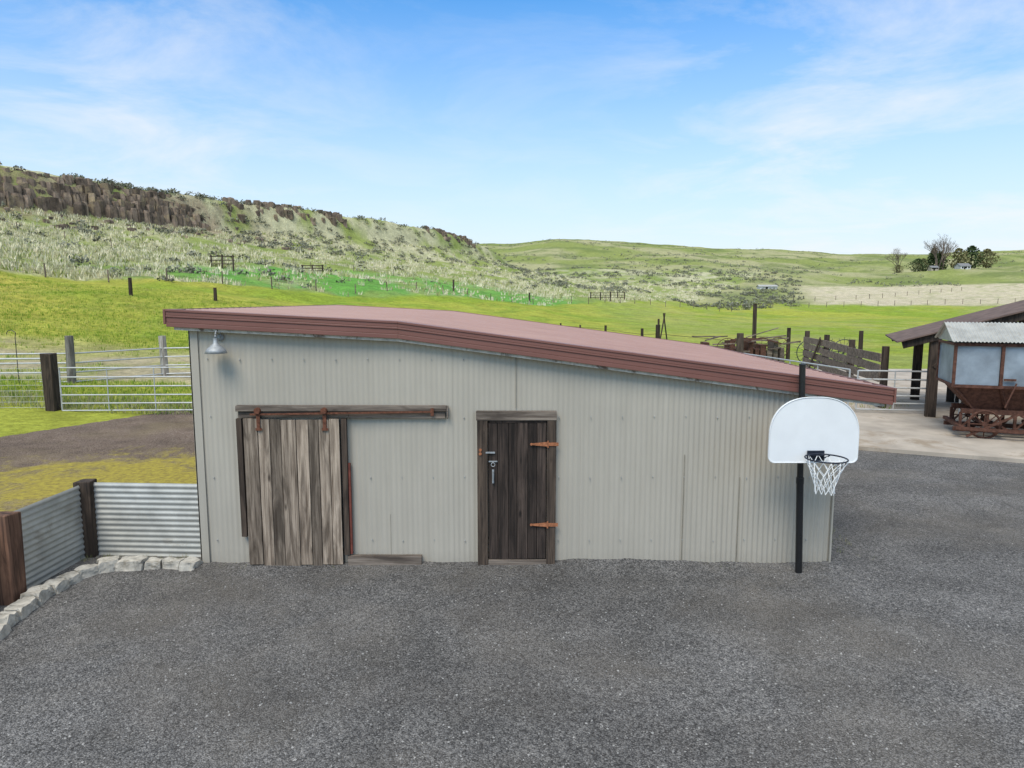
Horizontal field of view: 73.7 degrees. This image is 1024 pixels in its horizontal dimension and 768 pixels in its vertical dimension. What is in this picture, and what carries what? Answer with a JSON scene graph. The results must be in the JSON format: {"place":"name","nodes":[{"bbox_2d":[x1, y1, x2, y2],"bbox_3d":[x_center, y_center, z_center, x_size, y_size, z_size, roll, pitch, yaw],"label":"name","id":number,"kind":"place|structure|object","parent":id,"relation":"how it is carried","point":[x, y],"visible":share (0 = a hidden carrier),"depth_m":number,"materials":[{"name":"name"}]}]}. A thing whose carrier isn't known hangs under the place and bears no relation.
{"place":"outdoors","nodes":[
{"label":"outdoors","id":0,"kind":"place"},
{"bbox_2d":[0,411,196,510],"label":"dirt yard","id":1,"kind":"structure","parent":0,"point":[36,466],"depth_m":15.36,"materials":[{"name":"brown soil"}]},
{"bbox_2d":[0,358,44,409],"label":"wire fence","id":2,"kind":"object","parent":1,"relation":"on","point":[21,380],"visible":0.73,"depth_m":20.59,"materials":[{"name":"metal"}]},
{"bbox_2d":[40,353,60,410],"bbox_3d":[-13.991,0.071,20.721,0.329,2.025,0.323,0,7,0],"label":"wooden gate post","id":3,"kind":"object","parent":1,"relation":"on","point":[50,377],"visible":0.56,"depth_m":20.60,"materials":[{"name":"brown wood"}]},
{"bbox_2d":[0,272,281,408],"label":"meadow grass","id":4,"kind":"structure","parent":0,"point":[133,382],"depth_m":38.47,"materials":[{"name":"green plant"}]},
{"bbox_2d":[0,167,475,250],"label":"basalt cliff","id":5,"kind":"structure","parent":0,"point":[137,206],"depth_m":129.21,"materials":[{"name":"brown stone"}]},
{"bbox_2d":[0,450,1023,767],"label":"gravel yard","id":6,"kind":"structure","parent":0,"point":[870,500],"depth_m":6.67,"materials":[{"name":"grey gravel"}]},
{"bbox_2d":[0,555,202,640],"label":"stone edging","id":7,"kind":"object","parent":6,"relation":"on","point":[28,602],"visible":1,"depth_m":8.54,"materials":[{"name":"white stone"}]},
{"bbox_2d":[187,558,851,575],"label":"gravel bank","id":8,"kind":"structure","parent":6,"relation":"on","point":[607,567],"depth_m":8.88,"materials":[{"name":"grey gravel"}]},
{"bbox_2d":[768,364,858,573],"bbox_3d":[3.635,1.167,8.166,0.841,2.736,0.850,-6,9,-41],"label":"basketball hoop","id":9,"kind":"object","parent":8,"relation":"on","point":[803,429],"visible":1,"depth_m":8.13,"materials":[{"name":"black paint"}]},
{"bbox_2d":[162,305,896,565],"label":"metal shed","id":10,"kind":"structure","parent":6,"relation":"on","point":[349,434],"depth_m":8.88,"materials":[{"name":"metal"}]},
{"bbox_2d":[204,330,226,353],"bbox_3d":[-3.710,-0.535,8.566,0.270,0.305,0.325,0,7,0],"label":"wall lamp","id":11,"kind":"object","parent":10,"relation":"attached to","point":[215,347],"visible":1,"depth_m":8.50,"materials":[{"name":"metal"}]},
{"bbox_2d":[243,418,343,565],"bbox_3d":[-2.840,1.419,8.902,1.240,1.971,0.055,0,7,0],"label":"sliding door","id":12,"kind":"structure","parent":10,"relation":"in","point":[293,471],"depth_m":8.88,"materials":[{"name":"brown wood"}]},
{"bbox_2d":[488,420,546,558],"bbox_3d":[0.070,1.442,8.920,0.760,1.964,0.040,0,7,0],"label":"plank door","id":13,"kind":"structure","parent":10,"relation":"in","point":[517,494],"depth_m":8.90,"materials":[{"name":"brown wood"}]},
{"bbox_2d":[0,165,1023,436],"bbox_3d":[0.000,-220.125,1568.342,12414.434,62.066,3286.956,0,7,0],"label":"ground","id":14,"kind":"structure","parent":0,"point":[878,319],"depth_m":121.83,"materials":[{"name":"green plant"}]},
{"bbox_2d":[6,330,19,384],"bbox_3d":[-17.735,-0.696,24.296,0.350,2.460,0.024,0,7,0],"label":"shepherd hook","id":15,"kind":"object","parent":14,"relation":"on","point":[16,352],"visible":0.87,"depth_m":24.23,"materials":[{"name":"metal"}]},
{"bbox_2d":[0,336,189,382],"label":"corral rail fence","id":16,"kind":"object","parent":14,"relation":"on","point":[70,352],"visible":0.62,"depth_m":25.82,"materials":[{"name":"grey wood"}]},
{"bbox_2d":[0,478,200,605],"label":"corrugated fence","id":17,"kind":"object","parent":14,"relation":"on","point":[45,539],"visible":0.93,"depth_m":9.28,"materials":[{"name":"corrugated galvanized metal"},{"name":"dark weathered wood"}]},
{"bbox_2d":[128,277,132,295],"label":"fence post","id":18,"kind":"object","parent":14,"relation":"on","point":[130,289],"visible":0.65,"depth_m":55.35,"materials":[{"name":"brown wood"}]},
{"bbox_2d":[3,218,393,273],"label":"wire fence","id":19,"kind":"object","parent":14,"relation":"on","point":[183,248],"visible":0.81,"depth_m":104.93,"materials":[{"name":"brown wood"}]},
{"bbox_2d":[213,288,216,300],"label":"fence post","id":20,"kind":"object","parent":14,"relation":"on","point":[215,293],"visible":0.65,"depth_m":57.40,"materials":[{"name":"brown wood"}]},
{"bbox_2d":[209,255,234,270],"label":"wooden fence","id":21,"kind":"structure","parent":14,"relation":"on","point":[222,260],"depth_m":90.63,"materials":[{"name":"brown wood"}]},
{"bbox_2d":[301,265,323,270],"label":"livestock gate","id":22,"kind":"structure","parent":14,"relation":"on","point":[312,268],"depth_m":102.56,"materials":[{"name":"brown wood"}]},
{"bbox_2d":[0,207,736,305],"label":"hillside bunchgrass","id":23,"kind":"object","parent":14,"relation":"on","point":[12,246],"visible":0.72,"depth_m":108.38,"materials":[{"name":"plant"}]},
{"bbox_2d":[0,162,803,309],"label":"sagebrush","id":24,"kind":"object","parent":14,"relation":"on","point":[748,304],"visible":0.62,"depth_m":170.16,"materials":[{"name":"green plant"}]},
{"bbox_2d":[0,387,908,414],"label":"pen weeds","id":25,"kind":"object","parent":14,"relation":"on","point":[72,400],"visible":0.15,"depth_m":21.76,"materials":[{"name":"green plant"}]},
{"bbox_2d":[80,530,874,568],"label":"yard weeds","id":26,"kind":"object","parent":14,"relation":"on","point":[333,565],"visible":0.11,"depth_m":9.28,"materials":[{"name":"green plant"}]},
{"bbox_2d":[1,257,1015,311],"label":"wire fence","id":27,"kind":"object","parent":14,"relation":"on","point":[44,271],"visible":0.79,"depth_m":88.72,"materials":[{"name":"brown wood"}]},
{"bbox_2d":[590,292,610,300],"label":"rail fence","id":28,"kind":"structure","parent":14,"relation":"on","point":[600,297],"depth_m":138.82,"materials":[{"name":"brown wood"}]},
{"bbox_2d":[611,292,624,299],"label":"livestock gate","id":29,"kind":"structure","parent":14,"relation":"on","point":[617,295],"depth_m":148.64,"materials":[{"name":"brown wood"}]},
{"bbox_2d":[560,303,863,366],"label":"corral posts","id":30,"kind":"object","parent":14,"relation":"on","point":[739,343],"visible":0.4,"depth_m":41.61,"materials":[{"name":"brown wood"}]},
{"bbox_2d":[692,327,800,362],"bbox_3d":[13.344,-2.210,39.183,5.943,1.934,4.332,0,7,0],"label":"scrap pile","id":31,"kind":"object","parent":14,"relation":"on","point":[772,349],"visible":0.61,"depth_m":38.10,"materials":[{"name":"brown metal"}]},
{"bbox_2d":[481,238,1022,286],"bbox_3d":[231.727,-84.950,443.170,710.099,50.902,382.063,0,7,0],"label":"distant brush","id":32,"kind":"object","parent":14,"relation":"on","point":[609,277],"visible":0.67,"depth_m":330.01,"materials":[{"name":"green plant"}]},
{"bbox_2d":[756,285,777,288],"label":"livestock shelter","id":33,"kind":"object","parent":14,"relation":"on","point":[765,286],"visible":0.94,"depth_m":234.25,"materials":[{"name":"white"}]},
{"bbox_2d":[794,342,820,363],"bbox_3d":[14.616,-1.435,33.616,1.203,1.685,0.933,5,9,35],"label":"hay rake wheel","id":34,"kind":"object","parent":14,"relation":"on","point":[796,352],"visible":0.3,"depth_m":33.55,"materials":[{"name":"metal"}]},
{"bbox_2d":[832,337,856,360],"bbox_3d":[16.616,-1.508,34.212,1.203,1.685,0.933,5,9,35],"label":"hay rake wheel","id":35,"kind":"object","parent":14,"relation":"on","point":[844,339],"visible":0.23,"depth_m":34.12,"materials":[{"name":"metal"}]},
{"bbox_2d":[802,331,889,407],"bbox_3d":[12.873,-0.792,27.169,0.374,2.150,11.355,1,7,11],"label":"plank fence","id":36,"kind":"object","parent":14,"relation":"on","point":[849,360],"visible":0.66,"depth_m":25.45,"materials":[{"name":"brown wood"}]},
{"bbox_2d":[784,287,961,300],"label":"wire fence","id":37,"kind":"object","parent":14,"relation":"on","point":[880,296],"visible":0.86,"depth_m":206.19,"materials":[{"name":"brown wood"}]},
{"bbox_2d":[887,248,907,272],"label":"bare tree","id":38,"kind":"object","parent":14,"relation":"on","point":[897,257],"visible":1,"depth_m":339.15,"materials":[{"name":"grey wood"}]},
{"bbox_2d":[892,265,903,272],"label":"shrub","id":39,"kind":"object","parent":14,"relation":"on","point":[897,267],"visible":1,"depth_m":337.06,"materials":[{"name":"green plant"}]},
{"bbox_2d":[904,258,928,271],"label":"evergreen tree","id":40,"kind":"object","parent":14,"relation":"on","point":[923,268],"visible":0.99,"depth_m":340.62,"materials":[{"name":"green plant"}]},
{"bbox_2d":[816,369,1023,462],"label":"concrete pad","id":41,"kind":"object","parent":14,"relation":"on","point":[912,432],"visible":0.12,"depth_m":17.46,"materials":[{"name":"beige concrete"}]},
{"bbox_2d":[745,353,850,405],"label":"pipe gate","id":42,"kind":"structure","parent":41,"relation":"on","point":[818,365],"depth_m":22.71,"materials":[{"name":"metal"}]},
{"bbox_2d":[855,370,926,410],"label":"pipe gate","id":43,"kind":"structure","parent":41,"relation":"on","point":[894,379],"depth_m":20.59,"materials":[{"name":"metal"}]},
{"bbox_2d":[935,322,1023,438],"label":"grain wagon","id":44,"kind":"object","parent":41,"relation":"on","point":[980,368],"visible":1,"depth_m":16.91,"materials":[{"name":"brown metal"}]},
{"bbox_2d":[912,258,929,271],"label":"leafy tree","id":45,"kind":"object","parent":14,"relation":"on","point":[926,261],"visible":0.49,"depth_m":346.45,"materials":[{"name":"green plant"}]},
{"bbox_2d":[927,266,939,270],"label":"farm outbuilding","id":46,"kind":"structure","parent":14,"relation":"on","point":[933,268],"depth_m":334.22,"materials":[{"name":"concrete"}]},
{"bbox_2d":[926,248,942,270],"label":"evergreen tree","id":47,"kind":"object","parent":14,"relation":"on","point":[931,258],"visible":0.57,"depth_m":343.93,"materials":[{"name":"green plant"}]},
{"bbox_2d":[924,233,955,269],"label":"bare tree","id":48,"kind":"object","parent":14,"relation":"on","point":[933,251],"visible":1,"depth_m":339.06,"materials":[{"name":"grey wood"}]},
{"bbox_2d":[937,251,947,269],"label":"evergreen tree","id":49,"kind":"object","parent":14,"relation":"on","point":[945,266],"visible":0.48,"depth_m":347.68,"materials":[{"name":"green plant"}]},
{"bbox_2d":[932,240,957,269],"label":"bare tree","id":50,"kind":"object","parent":14,"relation":"on","point":[945,256],"visible":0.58,"depth_m":346.49,"materials":[{"name":"grey wood"}]},
{"bbox_2d":[885,300,1023,416],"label":"open pole barn","id":51,"kind":"structure","parent":14,"relation":"on","point":[918,337],"depth_m":20.15,"materials":[{"name":"brown wood"}]},
{"bbox_2d":[946,248,970,268],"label":"leafy tree","id":52,"kind":"object","parent":14,"relation":"on","point":[959,256],"visible":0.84,"depth_m":347.50,"materials":[{"name":"green plant"}]},
{"bbox_2d":[953,263,970,268],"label":"farmhouse","id":53,"kind":"object","parent":14,"relation":"on","point":[962,266],"visible":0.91,"depth_m":337.90,"materials":[{"name":"white"}]},
{"bbox_2d":[960,245,984,267],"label":"leafy tree","id":54,"kind":"object","parent":14,"relation":"on","point":[972,250],"visible":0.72,"depth_m":349.29,"materials":[{"name":"green plant"}]},
{"bbox_2d":[976,248,1001,267],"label":"leafy tree","id":55,"kind":"object","parent":14,"relation":"on","point":[989,252],"visible":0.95,"depth_m":349.98,"materials":[{"name":"green plant"}]},
{"bbox_2d":[0,0,1023,253],"label":"sky","id":56,"kind":"structure","parent":0,"point":[826,126],"materials":[{"name":"blue"}]},
{"bbox_3d":[-9.400,0.232,20.884,0.095,1.650,0.100,0,7,0],"label":"metal gate post","id":57,"kind":"object","parent":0,"visible":0},
{"bbox_2d":[58,367,192,410],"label":"pipe gate","id":58,"kind":"structure","parent":57,"relation":"attached to","point":[108,394],"depth_m":20.78,"materials":[{"name":"metal"}]}
]}

